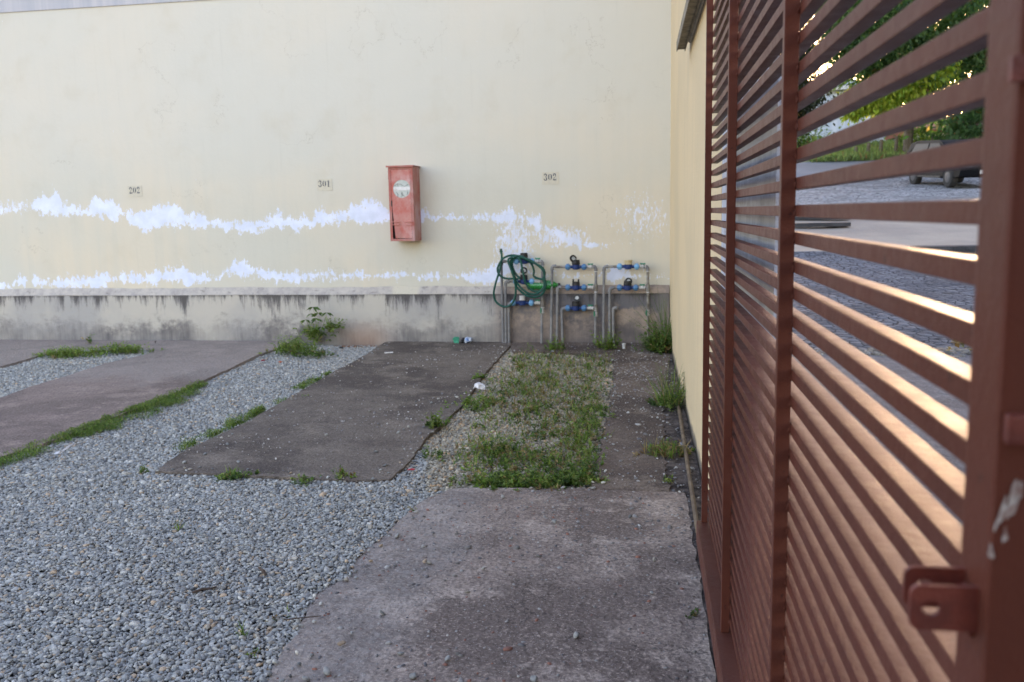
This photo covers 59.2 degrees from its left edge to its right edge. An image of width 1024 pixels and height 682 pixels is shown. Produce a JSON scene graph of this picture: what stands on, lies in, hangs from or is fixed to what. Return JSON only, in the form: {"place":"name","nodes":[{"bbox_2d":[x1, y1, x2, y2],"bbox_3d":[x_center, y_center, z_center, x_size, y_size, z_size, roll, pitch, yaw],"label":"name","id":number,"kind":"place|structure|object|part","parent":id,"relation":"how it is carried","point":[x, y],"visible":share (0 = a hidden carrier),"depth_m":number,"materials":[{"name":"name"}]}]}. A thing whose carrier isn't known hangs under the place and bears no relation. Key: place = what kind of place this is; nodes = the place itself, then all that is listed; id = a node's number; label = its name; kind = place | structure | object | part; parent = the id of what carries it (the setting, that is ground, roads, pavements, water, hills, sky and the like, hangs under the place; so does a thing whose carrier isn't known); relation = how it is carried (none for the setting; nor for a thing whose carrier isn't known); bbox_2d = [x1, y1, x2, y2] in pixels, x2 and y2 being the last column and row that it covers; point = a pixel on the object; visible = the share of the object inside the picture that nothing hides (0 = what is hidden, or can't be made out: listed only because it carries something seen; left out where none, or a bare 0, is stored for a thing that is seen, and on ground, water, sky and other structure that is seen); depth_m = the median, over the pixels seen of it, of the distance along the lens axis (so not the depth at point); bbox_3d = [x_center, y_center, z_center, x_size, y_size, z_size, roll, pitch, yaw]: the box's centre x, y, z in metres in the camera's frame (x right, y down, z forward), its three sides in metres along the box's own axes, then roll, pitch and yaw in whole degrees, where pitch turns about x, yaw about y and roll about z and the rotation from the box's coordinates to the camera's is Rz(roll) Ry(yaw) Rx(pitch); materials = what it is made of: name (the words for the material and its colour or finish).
{"place":"outdoors","nodes":[
{"label":"outdoors","id":0,"kind":"place"},
{"bbox_2d":[0,340,297,456],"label":"concrete strip","id":1,"kind":"object","parent":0,"point":[41,411],"visible":0.64,"depth_m":7.13,"materials":[{"name":"grey concrete"}]},
{"bbox_2d":[0,346,610,681],"bbox_3d":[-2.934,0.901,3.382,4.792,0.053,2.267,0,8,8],"label":"gravel","id":2,"kind":"structure","parent":0,"point":[151,534],"depth_m":3.31,"materials":[{"name":"grey gravel"}]},
{"bbox_2d":[165,520,185,530],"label":"grass sprig","id":3,"kind":"object","parent":2,"relation":"on","point":[177,526],"depth_m":3.81,"materials":[{"name":"green plant"}]},
{"bbox_2d":[192,586,216,593],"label":"twig","id":4,"kind":"object","parent":2,"relation":"on","point":[203,588],"visible":1,"depth_m":3.16,"materials":[{"name":"brown wood"}]},
{"bbox_2d":[235,617,250,635],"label":"grass sprig","id":5,"kind":"object","parent":2,"relation":"on","point":[242,632],"depth_m":2.84,"materials":[{"name":"green plant"}]},
{"bbox_2d":[245,647,261,658],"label":"weed clump","id":6,"kind":"object","parent":2,"relation":"on","point":[254,652],"visible":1,"depth_m":2.72,"materials":[{"name":"green plant"}]},
{"bbox_2d":[258,567,265,575],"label":"twig","id":7,"kind":"object","parent":2,"relation":"on","point":[262,570],"visible":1,"depth_m":3.31,"materials":[{"name":"brown wood"}]},
{"bbox_2d":[265,604,290,622],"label":"weed clump","id":8,"kind":"object","parent":2,"relation":"on","point":[277,615],"visible":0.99,"depth_m":2.96,"materials":[{"name":"green plant"}]},
{"bbox_2d":[259,333,320,355],"bbox_3d":[-2.127,0.024,8.767,0.669,0.223,0.528,0,8,8],"label":"weed clump","id":9,"kind":"object","parent":2,"relation":"on","point":[295,348],"visible":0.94,"depth_m":8.72,"materials":[{"name":"green plant"}]},
{"bbox_2d":[284,616,319,619],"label":"twig","id":10,"kind":"object","parent":2,"relation":"on","point":[301,617],"visible":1,"depth_m":2.92,"materials":[{"name":"wood"}]},
{"bbox_2d":[293,307,346,341],"bbox_3d":[-2.008,-0.167,9.342,0.603,0.378,0.328,0,8,8],"label":"tall weed","id":11,"kind":"object","parent":2,"relation":"on","point":[330,325],"visible":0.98,"depth_m":9.33,"materials":[{"name":"green plant"}]},
{"bbox_2d":[421,445,462,459],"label":"weed clump","id":12,"kind":"object","parent":2,"relation":"on","point":[439,453],"visible":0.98,"depth_m":4.90,"materials":[{"name":"green plant"}]},
{"bbox_2d":[440,343,622,490],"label":"weeds","id":13,"kind":"object","parent":2,"relation":"on","point":[572,475],"visible":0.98,"depth_m":5.31,"materials":[{"name":"green plant"}]},
{"bbox_2d":[662,352,717,681],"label":"dirt strip","id":14,"kind":"object","parent":2,"relation":"on","point":[680,475],"visible":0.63,"depth_m":4.60,"materials":[{"name":"brown soil"}]},
{"bbox_2d":[631,318,671,354],"bbox_3d":[1.381,-0.062,8.367,0.552,0.387,0.720,-2,8,-5],"label":"weed clump","id":15,"kind":"object","parent":14,"relation":"on","point":[660,343],"visible":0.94,"depth_m":8.31,"materials":[{"name":"green plant"}]},
{"bbox_2d":[638,356,686,411],"bbox_3d":[1.049,0.255,5.958,0.473,0.395,0.526,5,10,35],"label":"weed clump","id":16,"kind":"object","parent":14,"relation":"on","point":[670,397],"visible":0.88,"depth_m":5.96,"materials":[{"name":"green plant"}]},
{"bbox_2d":[626,344,700,548],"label":"stone chips","id":17,"kind":"object","parent":14,"relation":"on","point":[639,498],"visible":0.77,"depth_m":4.42,"materials":[{"name":"grey gravel"}]},
{"bbox_2d":[632,433,695,458],"bbox_3d":[0.818,0.566,4.840,0.327,0.126,0.267,2,9,22],"label":"weed clump","id":18,"kind":"object","parent":14,"relation":"on","point":[665,448],"visible":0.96,"depth_m":4.83,"materials":[{"name":"green plant"}]},
{"bbox_2d":[662,475,674,481],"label":"weed clump","id":19,"kind":"object","parent":14,"relation":"on","point":[668,479],"visible":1,"depth_m":4.37,"materials":[{"name":"green plant"}]},
{"bbox_2d":[677,401,698,530],"bbox_3d":[0.708,0.801,3.358,0.020,0.020,5.637,0,8,9],"label":"floor rail","id":20,"kind":"object","parent":14,"relation":"on","point":[692,497],"visible":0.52,"depth_m":4.41,"materials":[{"name":"metal"}]},
{"bbox_2d":[0,344,613,502],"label":"gravel","id":21,"kind":"structure","parent":0,"point":[117,459],"depth_m":5.46,"materials":[{"name":"grey gravel"}]},
{"bbox_2d":[54,443,74,453],"bbox_3d":[-2.510,0.606,5.065,0.025,0.014,0.232,-1,8,-1],"label":"plastic spoon","id":22,"kind":"object","parent":21,"relation":"on","point":[64,449],"visible":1,"depth_m":5.04,"materials":[{"name":"white plastic"}]},
{"bbox_2d":[31,344,117,359],"bbox_3d":[-4.304,0.099,8.861,0.843,0.132,0.514,-3,8,-13],"label":"weed patch","id":23,"kind":"object","parent":21,"relation":"on","point":[67,352],"visible":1,"depth_m":8.81,"materials":[{"name":"green plant"}]},
{"bbox_2d":[0,379,207,466],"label":"grass","id":24,"kind":"structure","parent":21,"relation":"on","point":[109,422],"depth_m":5.84,"materials":[{"name":"green plant"}]},
{"bbox_2d":[88,341,162,354],"bbox_3d":[-3.890,0.064,8.992,0.800,0.146,0.338,0,8,8],"label":"weed patch","id":25,"kind":"object","parent":21,"relation":"on","point":[127,349],"visible":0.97,"depth_m":8.97,"materials":[{"name":"green plant"}]},
{"bbox_2d":[139,465,148,473],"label":"weed clump","id":26,"kind":"object","parent":21,"relation":"on","point":[143,469],"visible":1,"depth_m":4.72,"materials":[{"name":"green plant"}]},
{"bbox_2d":[173,403,265,450],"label":"grass","id":27,"kind":"structure","parent":21,"relation":"on","point":[258,410],"depth_m":5.69,"materials":[{"name":"green plant"}]},
{"bbox_2d":[214,464,245,480],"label":"weed clump","id":28,"kind":"object","parent":21,"relation":"on","point":[233,475],"visible":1,"depth_m":4.58,"materials":[{"name":"green plant"}]},
{"bbox_2d":[272,397,285,404],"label":"grass","id":29,"kind":"structure","parent":21,"relation":"on","point":[278,401],"depth_m":6.45,"materials":[{"name":"green plant"}]},
{"bbox_2d":[290,473,321,486],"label":"weed clump","id":30,"kind":"object","parent":21,"relation":"on","point":[302,480],"visible":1,"depth_m":4.47,"materials":[{"name":"green plant"}]},
{"bbox_2d":[291,370,331,388],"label":"grass","id":31,"kind":"structure","parent":21,"relation":"on","point":[302,385],"depth_m":7.20,"materials":[{"name":"green plant"}]},
{"bbox_2d":[291,346,339,358],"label":"weed clump","id":32,"kind":"object","parent":21,"relation":"on","point":[316,353],"visible":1,"depth_m":8.50,"materials":[{"name":"green plant"}]},
{"bbox_2d":[448,474,471,486],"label":"weed clump","id":33,"kind":"object","parent":21,"relation":"on","point":[459,483],"visible":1,"depth_m":4.40,"materials":[{"name":"green plant"}]},
{"bbox_2d":[443,390,492,412],"bbox_3d":[-0.244,0.399,6.133,0.334,0.130,0.379,6,11,42],"label":"weed clump","id":34,"kind":"object","parent":21,"relation":"on","point":[468,402],"visible":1,"depth_m":6.12,"materials":[{"name":"green plant"}]},
{"bbox_2d":[474,382,484,389],"bbox_3d":[-0.243,0.338,6.714,0.077,0.060,0.072,-4,9,-20],"label":"plastic bag","id":35,"kind":"object","parent":21,"relation":"on","point":[478,385],"visible":1,"depth_m":6.70,"materials":[{"name":"white plastic"}]},
{"bbox_2d":[455,429,520,456],"bbox_3d":[-0.121,0.554,5.005,0.369,0.150,0.308,0,8,8],"label":"weed clump","id":36,"kind":"object","parent":21,"relation":"on","point":[488,446],"visible":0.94,"depth_m":4.97,"materials":[{"name":"green plant"}]},
{"bbox_2d":[155,341,511,482],"bbox_3d":[-0.943,0.397,6.919,1.406,0.100,4.838,0,8,8],"label":"concrete strip","id":37,"kind":"object","parent":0,"point":[365,463],"visible":0.68,"depth_m":5.78,"materials":[{"name":"grey concrete"}]},
{"bbox_2d":[245,469,268,476],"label":"weed clump","id":38,"kind":"object","parent":37,"relation":"on","point":[256,472],"visible":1,"depth_m":4.60,"materials":[{"name":"green plant"}]},
{"bbox_2d":[331,465,356,480],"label":"weed clump","id":39,"kind":"object","parent":37,"relation":"on","point":[342,472],"visible":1,"depth_m":4.52,"materials":[{"name":"green plant"}]},
{"bbox_2d":[184,341,508,474],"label":"stone chips","id":40,"kind":"object","parent":37,"relation":"on","point":[406,418],"visible":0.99,"depth_m":5.96,"materials":[{"name":"grey gravel"}]},
{"bbox_2d":[421,407,451,428],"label":"weed clump","id":41,"kind":"object","parent":37,"relation":"on","point":[433,422],"visible":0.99,"depth_m":5.55,"materials":[{"name":"green plant"}]},
{"bbox_2d":[452,337,471,342],"bbox_3d":[-0.505,-0.002,9.150,0.201,0.086,0.083,0,8,8],"label":"crushed bottle","id":42,"kind":"object","parent":37,"relation":"on","point":[463,340],"visible":0.98,"depth_m":9.14,"materials":[{"name":"green plastic"}]},
{"bbox_2d":[471,371,487,378],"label":"weed clump","id":43,"kind":"object","parent":37,"relation":"on","point":[477,375],"visible":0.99,"depth_m":7.20,"materials":[{"name":"green plant"}]},
{"bbox_2d":[269,487,715,681],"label":"concrete apron","id":44,"kind":"object","parent":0,"point":[558,592],"visible":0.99,"depth_m":3.07,"materials":[{"name":"grey concrete"}]},
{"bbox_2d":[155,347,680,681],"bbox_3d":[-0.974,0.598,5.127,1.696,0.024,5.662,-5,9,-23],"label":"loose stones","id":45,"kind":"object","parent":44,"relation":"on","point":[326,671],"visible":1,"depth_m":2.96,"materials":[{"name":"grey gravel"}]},
{"bbox_2d":[277,488,707,681],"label":"stone chips","id":46,"kind":"object","parent":44,"relation":"on","point":[507,648],"visible":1,"depth_m":3.33,"materials":[{"name":"grey gravel"}]},
{"bbox_2d":[684,607,698,618],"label":"weed clump","id":47,"kind":"object","parent":44,"relation":"on","point":[694,613],"visible":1,"depth_m":2.92,"materials":[{"name":"green plant"}]},
{"bbox_2d":[511,342,670,491],"bbox_3d":[0.454,0.406,6.676,1.580,0.100,4.865,0,8,8],"label":"concrete strip","id":48,"kind":"object","parent":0,"point":[623,437],"visible":0.56,"depth_m":5.67,"materials":[{"name":"grey concrete"}]},
{"bbox_2d":[500,253,544,342],"bbox_3d":[0.105,-0.417,9.004,0.453,0.923,0.082,0,8,8],"label":"meter rack","id":49,"kind":"object","parent":48,"relation":"on","point":[506,311],"visible":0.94,"depth_m":8.99,"materials":[{"name":"grey plastic"}]},
{"bbox_2d":[493,249,546,307],"bbox_3d":[0.072,-0.620,8.909,0.546,0.588,0.082,0,8,8],"label":"garden hose","id":50,"kind":"object","parent":49,"relation":"hanging from","point":[512,257],"visible":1,"depth_m":8.90,"materials":[{"name":"green rubber"}]},
{"bbox_2d":[527,280,559,289],"bbox_3d":[0.315,-0.557,8.975,0.334,0.097,0.098,0,8,8],"label":"green bottle","id":51,"kind":"object","parent":49,"relation":"on","point":[535,286],"visible":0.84,"depth_m":8.94,"materials":[{"name":"green plastic"}]},
{"bbox_2d":[540,335,564,350],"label":"weed clump","id":52,"kind":"object","parent":48,"relation":"on","point":[551,347],"visible":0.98,"depth_m":8.57,"materials":[{"name":"green plant"}]},
{"bbox_2d":[550,255,597,343],"bbox_3d":[0.608,-0.403,8.917,0.486,0.899,0.082,0,8,8],"label":"meter rack","id":53,"kind":"object","parent":48,"relation":"on","point":[575,265],"visible":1,"depth_m":8.89,"materials":[{"name":"grey plastic"}]},
{"bbox_2d":[590,320,622,349],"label":"weed clump","id":54,"kind":"object","parent":48,"relation":"on","point":[609,343],"visible":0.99,"depth_m":8.56,"materials":[{"name":"green plant"}]},
{"bbox_2d":[567,342,668,488],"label":"stone chips","id":55,"kind":"object","parent":48,"relation":"on","point":[634,393],"visible":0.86,"depth_m":6.75,"materials":[{"name":"grey gravel"}]},
{"bbox_2d":[602,260,649,343],"bbox_3d":[1.116,-0.372,8.832,0.466,0.841,0.090,0,8,8],"label":"meter rack","id":56,"kind":"object","parent":48,"relation":"on","point":[627,286],"visible":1,"depth_m":8.80,"materials":[{"name":"grey plastic"}]},
{"bbox_2d":[616,279,670,339],"bbox_3d":[1.375,-0.304,8.534,0.986,0.760,0.805,-1,8,0],"label":"weed clump","id":57,"kind":"object","parent":48,"relation":"on","point":[665,317],"visible":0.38,"depth_m":8.60,"materials":[{"name":"green plant"}]},
{"bbox_2d":[645,396,679,405],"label":"weed clump","id":58,"kind":"object","parent":48,"relation":"on","point":[651,403],"visible":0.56,"depth_m":6.08,"materials":[{"name":"green plant"}]},
{"bbox_2d":[796,160,874,176],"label":"road","id":59,"kind":"structure","parent":0,"point":[805,168],"depth_m":43.14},
{"bbox_2d":[792,352,970,565],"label":"pavement","id":60,"kind":"structure","parent":0,"point":[956,406],"depth_m":6.15,"materials":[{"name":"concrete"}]},
{"bbox_2d":[812,346,971,357],"bbox_3d":[3.429,0.108,8.124,1.605,0.096,0.678,0,8,8],"label":"rubble","id":61,"kind":"object","parent":60,"relation":"on","point":[967,351],"visible":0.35,"depth_m":8.06,"materials":[{"name":"stone"}]},
{"bbox_2d":[792,251,976,350],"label":"cobbled slope","id":62,"kind":"structure","parent":0,"point":[958,295],"depth_m":11.01,"materials":[{"name":"stone"}]},
{"bbox_2d":[910,245,976,254],"bbox_3d":[7.664,-1.386,14.184,2.600,0.260,0.350,0,8,8],"label":"kerb stone","id":63,"kind":"object","parent":62,"relation":"on","point":[967,249],"visible":0.16,"depth_m":14.11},
{"bbox_2d":[946,339,971,351],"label":"dry weed","id":64,"kind":"object","parent":62,"relation":"on","point":[957,344],"visible":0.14,"depth_m":8.12,"materials":[{"name":"brown plant"}]},
{"bbox_2d":[794,219,977,250],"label":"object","id":65,"kind":"structure","parent":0,"point":[909,234],"depth_m":16.98,"materials":[{"name":"smooth grey concrete"}]},
{"bbox_2d":[769,19,838,147],"bbox_3d":[5.438,-4.652,18.985,2.924,4.704,2.467,0,8,8],"label":"tree","id":66,"kind":"object","parent":65,"relation":"on","point":[812,106],"visible":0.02,"depth_m":18.67,"materials":[{"name":"green plant"}]},
{"bbox_2d":[795,217,840,219],"bbox_3d":[6.458,-2.676,19.622,1.700,0.080,0.300,0,8,6],"label":"paving plank","id":67,"kind":"object","parent":65,"relation":"on","point":[803,218],"visible":0.18,"depth_m":19.47,"materials":[{"name":"stone"}]},
{"bbox_2d":[795,222,850,226],"bbox_3d":[5.785,-2.347,18.234,2.000,0.080,0.350,0,8,5],"label":"paving plank","id":68,"kind":"object","parent":65,"relation":"on","point":[829,224],"visible":0.56,"depth_m":18.02,"materials":[{"name":"stone"}]},
{"bbox_2d":[795,176,980,204],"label":"cobbled street","id":69,"kind":"structure","parent":0,"point":[900,189],"depth_m":30.13,"materials":[{"name":"grey stone"}]},
{"bbox_2d":[907,139,980,187],"bbox_3d":[16.385,-6.591,33.306,2.200,1.855,4.813,-1,8,1],"label":"parked car","id":70,"kind":"object","parent":69,"relation":"on","point":[952,178],"visible":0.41,"depth_m":32.69,"materials":[{"name":"paint"}]},
{"bbox_3d":[15.553,-7.316,34.364,0.111,0.462,1.421,-1,8,1],"label":"side window","id":71,"kind":"part","parent":70,"relation":"part of","materials":[{"name":"grey glass"}]},
{"bbox_3d":[15.534,-7.035,32.954,0.111,0.471,1.298,-1,8,1],"label":"side window","id":72,"kind":"part","parent":70,"relation":"part of","materials":[{"name":"grey glass"}]},
{"bbox_2d":[802,6,987,79],"label":"sky","id":73,"kind":"structure","parent":0,"point":[824,67],"materials":[{"name":"white"}]},
{"label":"yard ground","id":74,"kind":"structure","parent":0,"visible":0},
{"bbox_2d":[0,340,155,367],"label":"concrete strip","id":75,"kind":"object","parent":74,"relation":"on","point":[13,352],"visible":0.39,"depth_m":9.53,"materials":[{"name":"grey concrete"}]},
{"bbox_2d":[81,334,94,343],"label":"seedling","id":76,"kind":"object","parent":75,"relation":"on","point":[90,340],"visible":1,"depth_m":9.63,"materials":[{"name":"green plant"}]},
{"bbox_2d":[0,0,670,345],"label":"boundary wall","id":77,"kind":"structure","parent":74,"relation":"on","point":[225,134],"depth_m":9.28,"materials":[{"name":"beige paint"}]},
{"bbox_2d":[127,186,141,196],"bbox_3d":[-4.056,-1.609,9.688,0.165,0.118,0.010,0,8,8],"label":"painted number","id":78,"kind":"object","parent":77,"relation":"attached to","point":[134,191],"visible":1,"depth_m":9.69,"materials":[{"name":"black"}]},
{"bbox_2d":[317,179,331,190],"bbox_3d":[-1.938,-1.615,9.312,0.165,0.118,0.010,0,8,8],"label":"painted number","id":79,"kind":"object","parent":77,"relation":"attached to","point":[324,184],"visible":1,"depth_m":9.31,"materials":[{"name":"black"}]},
{"bbox_2d":[386,165,421,240],"bbox_3d":[-1.079,-1.382,9.061,0.290,0.743,0.286,0,8,8],"label":"extinguisher cabinet","id":80,"kind":"object","parent":77,"relation":"attached to","point":[404,201],"visible":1,"depth_m":8.96,"materials":[{"name":"red metal"}]},
{"bbox_3d":[-1.097,-1.359,8.940,0.219,0.677,0.038,0,8,10],"label":"door","id":81,"kind":"part","parent":80,"relation":"part of","materials":[{"name":"red paint"}]},
{"bbox_2d":[542,172,558,183],"bbox_3d":[0.379,-1.609,8.903,0.165,0.118,0.010,0,8,8],"label":"painted number","id":82,"kind":"object","parent":77,"relation":"attached to","point":[550,177],"visible":1,"depth_m":8.90,"materials":[{"name":"black"}]},
{"bbox_2d":[670,0,760,499],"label":"side wall","id":83,"kind":"structure","parent":74,"relation":"on","point":[687,152],"depth_m":5.39,"materials":[{"name":"beige paint"}]},
{"bbox_2d":[677,0,699,49],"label":"guide channel","id":84,"kind":"object","parent":83,"relation":"attached to","point":[689,15],"visible":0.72,"depth_m":4.69,"materials":[{"name":"grey metal"}]},
{"bbox_2d":[696,0,1023,681],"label":"sliding gate","id":85,"kind":"structure","parent":84,"relation":"attached to","point":[821,558],"depth_m":0.98,"materials":[{"name":"brown metal"}]},
{"bbox_2d":[688,0,704,42],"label":"conduit","id":86,"kind":"object","parent":83,"relation":"attached to","point":[699,11],"visible":1,"depth_m":4.59,"materials":[{"name":"grey plastic"}]},
{"bbox_2d":[721,56,781,359],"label":"roughcast wall","id":87,"kind":"structure","parent":74,"relation":"on","point":[767,200],"depth_m":2.39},
{"bbox_3d":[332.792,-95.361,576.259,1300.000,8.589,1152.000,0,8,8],"label":"grass field","id":88,"kind":"structure","parent":0,"visible":0},
{"bbox_2d":[797,126,840,146],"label":"shrub","id":89,"kind":"object","parent":88,"relation":"on","point":[804,139],"visible":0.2,"depth_m":54.32,"materials":[{"name":"green plant"}]},
{"bbox_2d":[803,81,887,142],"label":"warehouse","id":90,"kind":"structure","parent":88,"relation":"on","point":[832,128],"depth_m":61.96,"materials":[{"name":"white plastic"}]},
{"bbox_2d":[797,136,952,161],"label":"tall grass","id":91,"kind":"structure","parent":88,"relation":"on","point":[861,154],"depth_m":45.66,"materials":[{"name":"green plant"}]},
{"bbox_2d":[879,139,882,151],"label":"fence post","id":92,"kind":"object","parent":88,"relation":"on","point":[881,144],"visible":0.65,"depth_m":47.25,"materials":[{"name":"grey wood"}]},
{"bbox_2d":[894,136,897,151],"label":"fence post","id":93,"kind":"object","parent":88,"relation":"on","point":[896,144],"visible":0.65,"depth_m":47.14,"materials":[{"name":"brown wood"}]},
{"bbox_2d":[807,0,989,151],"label":"tree","id":94,"kind":"object","parent":88,"relation":"on","point":[974,64],"visible":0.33,"depth_m":41.93,"materials":[{"name":"green plant"}]},
{"bbox_2d":[884,123,943,148],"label":"shrub","id":95,"kind":"object","parent":88,"relation":"on","point":[917,130],"visible":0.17,"depth_m":49.10,"materials":[{"name":"green plant"}]},
{"bbox_2d":[885,121,965,140],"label":"white house","id":96,"kind":"structure","parent":88,"relation":"on","point":[897,134],"depth_m":57.56,"materials":[{"name":"red tile"}]},
{"bbox_2d":[902,88,984,147],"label":"tree","id":97,"kind":"object","parent":88,"relation":"on","point":[961,125],"visible":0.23,"depth_m":42.25,"materials":[{"name":"green plant"}]}
]}

